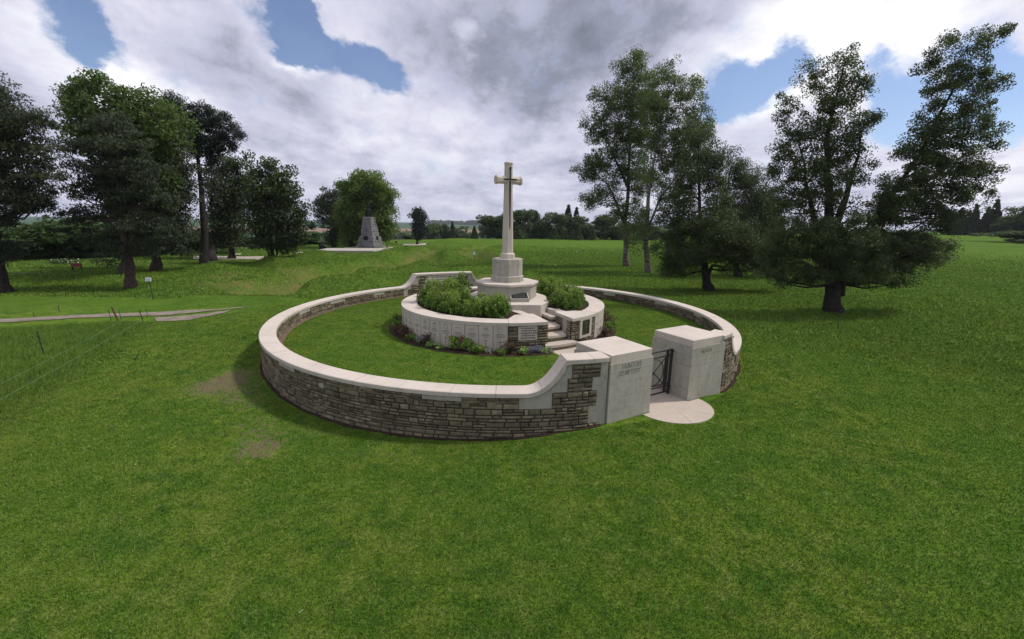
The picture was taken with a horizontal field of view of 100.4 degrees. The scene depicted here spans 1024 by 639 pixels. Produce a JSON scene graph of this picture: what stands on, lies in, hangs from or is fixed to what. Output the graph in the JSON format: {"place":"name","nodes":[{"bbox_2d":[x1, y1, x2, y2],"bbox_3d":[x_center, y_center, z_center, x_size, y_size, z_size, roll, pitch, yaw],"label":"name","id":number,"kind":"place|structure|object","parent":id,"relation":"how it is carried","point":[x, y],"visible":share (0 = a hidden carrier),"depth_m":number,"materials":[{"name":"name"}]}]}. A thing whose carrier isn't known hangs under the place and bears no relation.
{"place":"outdoors","nodes":[
{"label":"outdoors","id":0,"kind":"place"},
{"bbox_2d":[0,320,158,434],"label":"long grass","id":1,"kind":"structure","parent":0,"point":[22,339],"depth_m":11.98,"materials":[{"name":"green plant"}]},
{"bbox_2d":[193,256,262,259],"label":"paving","id":2,"kind":"structure","parent":0,"point":[257,257],"depth_m":39.93,"materials":[{"name":"stone"}]},
{"bbox_2d":[283,296,709,385],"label":"lawn","id":3,"kind":"structure","parent":0,"point":[493,380],"depth_m":11.36,"materials":[{"name":"green plant"}]},
{"bbox_2d":[279,295,410,344],"bbox_3d":[-4.926,-0.282,16.474,4.435,0.001,13.045,5,13,17],"label":"soil strip","id":4,"kind":"object","parent":3,"relation":"on","point":[283,336],"visible":0.5,"depth_m":14.91,"materials":[{"name":"brown soil"}]},
{"bbox_2d":[401,286,603,350],"bbox_3d":[-0.309,-0.186,14.987,6.898,1.031,6.899,1,13,0],"label":"raised planter","id":5,"kind":"object","parent":3,"relation":"on","point":[522,328],"visible":0.61,"depth_m":12.11,"materials":[{"name":"stone"}]},
{"bbox_2d":[416,282,437,303],"bbox_3d":[-2.788,-0.890,14.312,0.846,0.822,0.890,4,13,15],"label":"rose bush","id":6,"kind":"object","parent":5,"relation":"on","point":[423,292],"visible":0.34,"depth_m":14.16,"materials":[{"name":"green plant"}]},
{"bbox_2d":[419,286,443,306],"bbox_3d":[-2.548,-0.730,13.890,0.857,0.703,0.787,3,13,10],"label":"rose bush","id":7,"kind":"object","parent":5,"relation":"on","point":[425,296],"visible":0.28,"depth_m":13.74,"materials":[{"name":"green plant"}]},
{"bbox_2d":[423,287,442,310],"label":"rose bush","id":8,"kind":"object","parent":5,"relation":"on","point":[428,303],"visible":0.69,"depth_m":13.27,"materials":[{"name":"green plant"}]},
{"bbox_2d":[431,292,453,312],"bbox_3d":[-2.077,-0.541,13.149,0.786,0.667,0.854,0,13,-3],"label":"rose bush","id":9,"kind":"object","parent":5,"relation":"on","point":[444,297],"visible":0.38,"depth_m":13.07,"materials":[{"name":"green plant"}]},
{"bbox_2d":[440,277,458,292],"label":"rose bush","id":10,"kind":"object","parent":5,"relation":"on","point":[451,283],"visible":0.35,"depth_m":14.99,"materials":[{"name":"green plant"}]},
{"bbox_2d":[440,291,463,314],"bbox_3d":[-1.740,-0.489,12.770,0.758,0.751,0.798,-7,15,-31],"label":"rose bush","id":11,"kind":"object","parent":5,"relation":"on","point":[454,302],"visible":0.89,"depth_m":12.64,"materials":[{"name":"green plant"}]},
{"bbox_2d":[450,279,463,294],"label":"rose bush","id":12,"kind":"object","parent":5,"relation":"on","point":[457,285],"visible":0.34,"depth_m":15.60,"materials":[{"name":"green plant"}]},
{"bbox_2d":[453,272,472,290],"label":"rose bush","id":13,"kind":"object","parent":5,"relation":"on","point":[462,279],"visible":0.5,"depth_m":16.51,"materials":[{"name":"green plant"}]},
{"bbox_2d":[459,285,477,303],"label":"rose bush","id":14,"kind":"object","parent":5,"relation":"on","point":[465,294],"visible":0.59,"depth_m":13.06,"materials":[{"name":"green plant"}]},
{"bbox_2d":[455,299,482,316],"bbox_3d":[-1.295,-0.348,12.623,0.777,0.541,0.714,8,14,28],"label":"rose bush","id":15,"kind":"object","parent":5,"relation":"on","point":[467,309],"visible":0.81,"depth_m":12.51,"materials":[{"name":"green plant"}]},
{"bbox_2d":[471,292,491,310],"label":"rose bush","id":16,"kind":"object","parent":5,"relation":"on","point":[481,296],"visible":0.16,"depth_m":12.95,"materials":[{"name":"green plant"}]},
{"bbox_2d":[470,296,494,318],"bbox_3d":[-0.817,-0.364,12.428,0.791,0.690,0.769,1,13,2],"label":"rose bush","id":17,"kind":"object","parent":5,"relation":"on","point":[479,307],"visible":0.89,"depth_m":12.24,"materials":[{"name":"green plant"}]},
{"bbox_2d":[488,292,511,318],"bbox_3d":[-0.400,-0.422,12.439,0.758,0.815,0.824,8,15,28],"label":"rose bush","id":18,"kind":"object","parent":5,"relation":"on","point":[500,305],"visible":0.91,"depth_m":12.28,"materials":[{"name":"green plant"}]},
{"bbox_2d":[471,162,548,317],"bbox_3d":[-0.199,-2.546,14.425,2.880,5.285,3.140,1,13,0],"label":"stone cross","id":19,"kind":"object","parent":5,"relation":"on","point":[507,279],"visible":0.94,"depth_m":14.16,"materials":[{"name":"stone"}]},
{"bbox_2d":[510,293,528,301],"bbox_3d":[0.236,-0.736,13.906,0.600,0.287,0.350,-1,13,-8],"label":"stone tablet","id":20,"kind":"object","parent":19,"relation":"on","point":[521,297],"visible":0.95,"depth_m":13.78,"materials":[{"name":"stone"}]},
{"bbox_2d":[536,278,552,293],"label":"rose bush","id":21,"kind":"object","parent":5,"relation":"on","point":[548,285],"visible":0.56,"depth_m":15.92,"materials":[{"name":"green plant"}]},
{"bbox_2d":[542,280,563,295],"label":"rose bush","id":22,"kind":"object","parent":5,"relation":"on","point":[549,291],"visible":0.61,"depth_m":15.44,"materials":[{"name":"green plant"}]},
{"bbox_2d":[544,288,566,307],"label":"rose bush","id":23,"kind":"object","parent":5,"relation":"on","point":[556,300],"visible":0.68,"depth_m":13.93,"materials":[{"name":"green plant"}]},
{"bbox_2d":[559,288,584,310],"bbox_3d":[1.886,-0.642,13.687,0.752,0.767,0.819,-5,14,-26],"label":"rose bush","id":24,"kind":"object","parent":5,"relation":"on","point":[568,302],"visible":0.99,"depth_m":13.58,"materials":[{"name":"green plant"}]},
{"bbox_2d":[566,286,586,305],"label":"rose bush","id":25,"kind":"object","parent":5,"relation":"on","point":[576,288],"visible":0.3,"depth_m":14.06,"materials":[{"name":"green plant"}]},
{"bbox_2d":[578,317,591,338],"bbox_3d":[2.181,0.250,12.674,0.102,0.560,0.600,13,17,42],"label":"register box","id":26,"kind":"object","parent":5,"relation":"attached to","point":[584,328],"visible":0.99,"depth_m":12.62,"materials":[{"name":"stone"}]},
{"bbox_2d":[582,319,589,334],"bbox_3d":[2.195,0.224,12.655,0.064,0.430,0.382,13,17,42],"label":"door","id":27,"kind":"structure","parent":26,"relation":"in","point":[586,323],"depth_m":12.65,"materials":[{"name":"green metal"}]},
{"bbox_2d":[389,316,615,355],"bbox_3d":[-0.314,0.112,15.053,7.771,0.001,7.787,1,13,0],"label":"flower bed","id":28,"kind":"object","parent":3,"relation":"on","point":[464,351],"visible":0.27,"depth_m":11.79,"materials":[{"name":"soil"}]},
{"bbox_2d":[391,323,406,333],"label":"red leaved plant","id":29,"kind":"object","parent":28,"relation":"on","point":[397,328],"visible":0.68,"depth_m":13.21,"materials":[{"name":"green plant"}]},
{"bbox_2d":[398,326,413,337],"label":"red leaved plant","id":30,"kind":"object","parent":28,"relation":"on","point":[405,329],"visible":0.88,"depth_m":12.88,"materials":[{"name":"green plant"}]},
{"bbox_2d":[447,335,458,348],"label":"leafy plant","id":31,"kind":"object","parent":28,"relation":"on","point":[453,339],"visible":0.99,"depth_m":11.67,"materials":[{"name":"green plant"}]},
{"bbox_2d":[458,337,473,351],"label":"leafy plant","id":32,"kind":"object","parent":28,"relation":"on","point":[466,343],"visible":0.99,"depth_m":11.54,"materials":[{"name":"green plant"}]},
{"bbox_2d":[471,344,488,353],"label":"leafy plant","id":33,"kind":"object","parent":28,"relation":"on","point":[478,348],"visible":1,"depth_m":11.46,"materials":[{"name":"green plant"}]},
{"bbox_2d":[500,340,519,352],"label":"red leaved plant","id":34,"kind":"object","parent":28,"relation":"on","point":[509,344],"visible":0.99,"depth_m":11.46,"materials":[{"name":"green plant"}]},
{"bbox_2d":[599,325,610,335],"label":"red leaved plant","id":35,"kind":"object","parent":28,"relation":"on","point":[605,329],"visible":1,"depth_m":13.40,"materials":[{"name":"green plant"}]},
{"bbox_2d":[602,321,616,331],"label":"leafy plant","id":36,"kind":"object","parent":28,"relation":"on","point":[609,324],"visible":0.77,"depth_m":13.81,"materials":[{"name":"green plant"}]},
{"bbox_2d":[542,312,577,350],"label":"planter steps","id":37,"kind":"structure","parent":3,"relation":"on","point":[557,340],"depth_m":12.23,"materials":[{"name":"stone"}]},
{"bbox_2d":[551,347,575,354],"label":"path","id":38,"kind":"structure","parent":3,"relation":"on","point":[568,350],"depth_m":11.77,"materials":[{"name":"stone"}]},
{"bbox_2d":[0,216,1023,638],"bbox_3d":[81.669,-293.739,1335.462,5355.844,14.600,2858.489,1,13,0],"label":"ground","id":39,"kind":"structure","parent":0,"point":[26,306],"depth_m":6.18,"materials":[{"name":"green plant"}]},
{"bbox_2d":[1,229,66,259],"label":"hedge tree","id":40,"kind":"object","parent":39,"relation":"on","point":[10,237],"visible":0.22,"depth_m":33.32,"materials":[{"name":"green plant"}]},
{"bbox_2d":[0,70,77,292],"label":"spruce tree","id":41,"kind":"object","parent":39,"relation":"on","point":[16,188],"visible":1,"depth_m":20.31,"materials":[{"name":"green plant"}]},
{"bbox_2d":[1,220,80,259],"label":"hedge tree","id":42,"kind":"object","parent":39,"relation":"on","point":[49,250],"visible":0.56,"depth_m":34.93,"materials":[{"name":"green plant"}]},
{"bbox_2d":[46,258,82,263],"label":"flowering bush","id":43,"kind":"object","parent":39,"relation":"on","point":[62,261],"visible":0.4,"depth_m":32.20,"materials":[{"name":"green plant"}]},
{"bbox_2d":[0,214,143,257],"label":"hedge tree","id":44,"kind":"object","parent":39,"relation":"on","point":[46,230],"visible":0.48,"depth_m":35.19,"materials":[{"name":"green plant"}]},
{"bbox_2d":[65,222,120,257],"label":"hedge tree","id":45,"kind":"object","parent":39,"relation":"on","point":[86,246],"visible":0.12,"depth_m":36.12,"materials":[{"name":"green plant"}]},
{"bbox_2d":[44,111,190,288],"bbox_3d":[-20.876,-6.043,22.365,7.036,9.122,3.192,1,13,0],"label":"spruce tree","id":46,"kind":"object","parent":39,"relation":"on","point":[119,194],"visible":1,"depth_m":22.12,"materials":[{"name":"green plant"}]},
{"bbox_2d":[0,306,248,321],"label":"gravel path","id":47,"kind":"structure","parent":39,"relation":"on","point":[95,315],"depth_m":16.86,"materials":[{"name":"grey gravel"}]},
{"bbox_2d":[48,67,204,274],"bbox_3d":[-22.236,-8.355,25.185,7.969,11.686,4.123,1,13,0],"label":"maple tree","id":48,"kind":"object","parent":39,"relation":"on","point":[78,104],"visible":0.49,"depth_m":23.98,"materials":[{"name":"green plant"}]},
{"bbox_2d":[91,107,205,270],"bbox_3d":[-23.029,-8.087,27.133,6.846,10.214,3.760,1,13,0],"label":"spruce tree","id":49,"kind":"object","parent":39,"relation":"on","point":[185,170],"visible":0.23,"depth_m":27.14,"materials":[{"name":"green plant"}]},
{"bbox_2d":[154,310,229,320],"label":"gravel path","id":50,"kind":"structure","parent":39,"relation":"on","point":[177,318],"depth_m":16.89,"materials":[{"name":"grey gravel"}]},
{"bbox_2d":[155,89,248,264],"bbox_3d":[-20.946,-9.324,29.394,6.230,12.038,2.001,1,13,0],"label":"pine tree","id":51,"kind":"object","parent":39,"relation":"on","point":[210,121],"visible":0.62,"depth_m":28.51,"materials":[{"name":"green plant"}]},
{"bbox_2d":[176,230,237,254],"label":"hedge tree","id":52,"kind":"object","parent":39,"relation":"on","point":[223,252],"visible":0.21,"depth_m":43.55,"materials":[{"name":"green plant"}]},
{"bbox_2d":[190,157,245,260],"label":"cypress tree","id":53,"kind":"object","parent":39,"relation":"on","point":[210,185],"visible":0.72,"depth_m":36.36,"materials":[{"name":"green plant"}]},
{"bbox_2d":[205,149,259,258],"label":"cypress tree","id":54,"kind":"object","parent":39,"relation":"on","point":[239,180],"visible":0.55,"depth_m":36.61,"materials":[{"name":"green plant"}]},
{"bbox_2d":[234,155,315,255],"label":"cypress tree","id":55,"kind":"object","parent":39,"relation":"on","point":[280,221],"visible":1,"depth_m":32.67,"materials":[{"name":"green plant"}]},
{"bbox_2d":[304,231,322,243],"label":"hedge tree","id":56,"kind":"object","parent":39,"relation":"on","point":[315,236],"visible":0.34,"depth_m":67.80,"materials":[{"name":"green plant"}]},
{"bbox_2d":[306,186,345,246],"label":"pine tree","id":57,"kind":"object","parent":39,"relation":"on","point":[326,207],"visible":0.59,"depth_m":61.05,"materials":[{"name":"green plant"}]},
{"bbox_2d":[320,248,386,252],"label":"memorial terrace","id":58,"kind":"structure","parent":39,"relation":"on","point":[353,250],"depth_m":51.30,"materials":[{"name":"stone"}]},
{"bbox_2d":[328,167,401,246],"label":"maple tree","id":59,"kind":"object","parent":39,"relation":"on","point":[377,193],"visible":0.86,"depth_m":57.95,"materials":[{"name":"green plant"}]},
{"bbox_2d":[355,217,385,247],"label":"granite memorial","id":60,"kind":"object","parent":39,"relation":"on","point":[369,237],"visible":1,"depth_m":56.43,"materials":[{"name":"grey stone"}]},
{"bbox_2d":[365,200,371,216],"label":"bronze statue","id":61,"kind":"object","parent":60,"relation":"on","point":[368,205],"visible":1,"depth_m":56.34,"materials":[{"name":"black metal"}]},
{"bbox_2d":[407,206,430,243],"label":"pine tree","id":62,"kind":"object","parent":39,"relation":"on","point":[418,216],"visible":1,"depth_m":72.22,"materials":[{"name":"plant"}]},
{"bbox_2d":[382,220,481,239],"bbox_3d":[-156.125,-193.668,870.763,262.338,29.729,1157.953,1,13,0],"label":"treeline","id":63,"kind":"object","parent":39,"relation":"on","point":[407,232],"visible":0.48,"depth_m":1355.39,"materials":[{"name":"green plant"}]},
{"bbox_2d":[426,222,443,238],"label":"broadleaf tree","id":64,"kind":"object","parent":39,"relation":"on","point":[435,230],"visible":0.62,"depth_m":131.33,"materials":[{"name":"green plant"}]},
{"bbox_2d":[440,223,448,238],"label":"broadleaf tree","id":65,"kind":"object","parent":39,"relation":"on","point":[445,228],"visible":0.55,"depth_m":134.01,"materials":[{"name":"green plant"}]},
{"bbox_2d":[448,221,456,237],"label":"conifer tree","id":66,"kind":"object","parent":39,"relation":"on","point":[452,233],"visible":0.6,"depth_m":132.79,"materials":[{"name":"green plant"}]},
{"bbox_2d":[449,226,470,238],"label":"broadleaf tree","id":67,"kind":"object","parent":39,"relation":"on","point":[463,234],"visible":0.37,"depth_m":135.55,"materials":[{"name":"green plant"}]},
{"bbox_2d":[469,226,479,238],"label":"conifer tree","id":68,"kind":"object","parent":39,"relation":"on","point":[473,235],"visible":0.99,"depth_m":115.22,"materials":[{"name":"green plant"}]},
{"bbox_2d":[475,214,502,238],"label":"broadleaf tree","id":69,"kind":"object","parent":39,"relation":"on","point":[487,222],"visible":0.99,"depth_m":108.68,"materials":[{"name":"green plant"}]},
{"bbox_2d":[490,215,502,238],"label":"broadleaf tree","id":70,"kind":"object","parent":39,"relation":"on","point":[496,226],"visible":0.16,"depth_m":110.21,"materials":[{"name":"green plant"}]},
{"bbox_2d":[259,359,740,440],"bbox_3d":[-0.321,0.474,15.142,14.990,0.350,14.970,1,13,0],"label":"soil strip","id":71,"kind":"object","parent":39,"relation":"on","point":[285,399],"visible":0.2,"depth_m":8.34,"materials":[{"name":"brown soil"}]},
{"bbox_2d":[259,271,741,438],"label":"perimeter wall","id":72,"kind":"structure","parent":39,"relation":"on","point":[567,391],"depth_m":8.14,"materials":[{"name":"stone"}]},
{"bbox_2d":[499,218,521,234],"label":"broadleaf tree","id":73,"kind":"object","parent":39,"relation":"on","point":[501,229],"visible":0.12,"depth_m":106.82,"materials":[{"name":"green plant"}]},
{"bbox_2d":[0,239,1023,404],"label":"rough grass","id":74,"kind":"structure","parent":39,"relation":"on","point":[576,260],"depth_m":24.09,"materials":[{"name":"green plant"}]},
{"bbox_2d":[500,208,534,238],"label":"broadleaf tree","id":75,"kind":"object","parent":39,"relation":"on","point":[524,216],"visible":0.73,"depth_m":106.29,"materials":[{"name":"green plant"}]},
{"bbox_2d":[513,228,522,238],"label":"conifer tree","id":76,"kind":"object","parent":39,"relation":"on","point":[517,234],"visible":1,"depth_m":103.48,"materials":[{"name":"green plant"}]},
{"bbox_2d":[526,210,542,237],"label":"broadleaf tree","id":77,"kind":"object","parent":39,"relation":"on","point":[537,215],"visible":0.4,"depth_m":110.51,"materials":[{"name":"green plant"}]},
{"bbox_2d":[532,211,557,238],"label":"broadleaf tree","id":78,"kind":"object","parent":39,"relation":"on","point":[541,228],"visible":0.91,"depth_m":108.10,"materials":[{"name":"green plant"}]},
{"bbox_2d":[548,227,560,238],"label":"conifer tree","id":79,"kind":"object","parent":39,"relation":"on","point":[554,234],"visible":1,"depth_m":103.41,"materials":[{"name":"green plant"}]},
{"bbox_2d":[546,213,569,237],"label":"broadleaf tree","id":80,"kind":"object","parent":39,"relation":"on","point":[559,220],"visible":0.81,"depth_m":105.87,"materials":[{"name":"green plant"}]},
{"bbox_2d":[563,204,574,235],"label":"conifer tree","id":81,"kind":"object","parent":39,"relation":"on","point":[567,212],"visible":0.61,"depth_m":113.94,"materials":[{"name":"green plant"}]},
{"bbox_2d":[574,228,583,239],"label":"conifer tree","id":82,"kind":"object","parent":39,"relation":"on","point":[578,235],"visible":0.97,"depth_m":103.48,"materials":[{"name":"green plant"}]},
{"bbox_2d":[570,216,591,234],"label":"broadleaf tree","id":83,"kind":"object","parent":39,"relation":"on","point":[577,221],"visible":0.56,"depth_m":108.24,"materials":[{"name":"green plant"}]},
{"bbox_2d":[580,224,594,239],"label":"broadleaf tree","id":84,"kind":"object","parent":39,"relation":"on","point":[586,234],"visible":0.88,"depth_m":106.86,"materials":[{"name":"green plant"}]},
{"bbox_2d":[589,228,596,239],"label":"conifer tree","id":85,"kind":"object","parent":39,"relation":"on","point":[592,236],"visible":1,"depth_m":103.56,"materials":[{"name":"green plant"}]},
{"bbox_2d":[587,214,620,239],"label":"broadleaf tree","id":86,"kind":"object","parent":39,"relation":"on","point":[599,222],"visible":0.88,"depth_m":108.13,"materials":[{"name":"green plant"}]},
{"bbox_2d":[574,336,653,423],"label":"gate pillar","id":87,"kind":"structure","parent":39,"relation":"on","point":[629,379],"depth_m":8.39,"materials":[{"name":"stone"}]},
{"bbox_2d":[606,222,629,239],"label":"broadleaf tree","id":88,"kind":"object","parent":39,"relation":"on","point":[614,237],"visible":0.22,"depth_m":110.00,"materials":[{"name":"green plant"}]},
{"bbox_2d":[568,44,670,265],"bbox_3d":[9.469,-14.044,38.685,8.732,18.563,5.604,1,13,0],"label":"birch tree","id":89,"kind":"object","parent":39,"relation":"on","point":[625,136],"visible":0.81,"depth_m":37.62,"materials":[{"name":"green plant"}]},
{"bbox_2d":[614,225,642,239],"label":"broadleaf tree","id":90,"kind":"object","parent":39,"relation":"on","point":[622,229],"visible":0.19,"depth_m":106.99,"materials":[{"name":"green plant"}]},
{"bbox_2d":[635,226,665,239],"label":"broadleaf tree","id":91,"kind":"object","parent":39,"relation":"on","point":[654,236],"visible":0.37,"depth_m":104.41,"materials":[{"name":"green plant"}]},
{"bbox_2d":[625,54,717,272],"bbox_3d":[12.359,-11.669,33.477,6.839,16.256,4.898,1,13,0],"label":"birch tree","id":92,"kind":"object","parent":39,"relation":"on","point":[659,106],"visible":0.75,"depth_m":32.33,"materials":[{"name":"green plant"}]},
{"bbox_2d":[651,325,725,400],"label":"gate pillar","id":93,"kind":"structure","parent":39,"relation":"on","point":[697,362],"depth_m":9.54,"materials":[{"name":"stone"}]},
{"bbox_2d":[650,349,673,395],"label":"iron gate","id":94,"kind":"structure","parent":93,"relation":"attached to","point":[665,370],"depth_m":9.52,"materials":[{"name":"black metal"}]},
{"bbox_2d":[649,121,787,290],"bbox_3d":[12.677,-6.396,25.004,8.889,9.858,4.174,1,13,0],"label":"sallow tree","id":95,"kind":"object","parent":39,"relation":"on","point":[716,236],"visible":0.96,"depth_m":24.73,"materials":[{"name":"green plant"}]},
{"bbox_2d":[711,145,792,276],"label":"sallow tree","id":96,"kind":"object","parent":39,"relation":"on","point":[752,200],"visible":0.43,"depth_m":32.08,"materials":[{"name":"green plant"}]},
{"bbox_2d":[752,22,1018,312],"bbox_3d":[16.119,-6.056,18.370,10.460,12.226,3.293,0,13,-6],"label":"leaning tree","id":97,"kind":"object","parent":39,"relation":"on","point":[872,246],"visible":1,"depth_m":18.23,"materials":[{"name":"green plant"}]},
{"bbox_2d":[956,210,974,234],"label":"conifer tree","id":98,"kind":"object","parent":39,"relation":"on","point":[969,220],"visible":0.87,"depth_m":102.51,"materials":[{"name":"green plant"}]},
{"bbox_2d":[966,204,981,234],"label":"conifer tree","id":99,"kind":"object","parent":39,"relation":"on","point":[977,223],"visible":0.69,"depth_m":102.08,"materials":[{"name":"green plant"}]},
{"bbox_2d":[981,206,990,231],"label":"conifer tree","id":100,"kind":"object","parent":39,"relation":"on","point":[984,215],"visible":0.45,"depth_m":102.49,"materials":[{"name":"green plant"}]},
{"bbox_2d":[980,198,1002,234],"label":"conifer tree","id":101,"kind":"object","parent":39,"relation":"on","point":[993,214],"visible":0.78,"depth_m":100.32,"materials":[{"name":"green plant"}]},
{"bbox_2d":[970,230,1023,242],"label":"hedge","id":102,"kind":"object","parent":39,"relation":"on","point":[1018,236],"visible":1,"depth_m":72.11,"materials":[{"name":"green plant"}]},
{"bbox_2d":[988,206,1023,231],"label":"broadleaf tree","id":103,"kind":"object","parent":39,"relation":"on","point":[1004,223],"visible":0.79,"depth_m":96.84,"materials":[{"name":"green plant"}]},
{"bbox_2d":[1008,211,1023,230],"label":"conifer tree","id":104,"kind":"object","parent":39,"relation":"on","point":[1020,227],"visible":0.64,"depth_m":95.10,"materials":[{"name":"green plant"}]},
{"bbox_2d":[0,0,1023,229],"label":"sky","id":105,"kind":"structure","parent":0,"point":[435,96],"materials":[{"name":"white"}]},
{"bbox_2d":[643,387,713,423],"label":"paving","id":106,"kind":"structure","parent":0,"point":[668,408],"depth_m":8.90,"materials":[{"name":"stone"}]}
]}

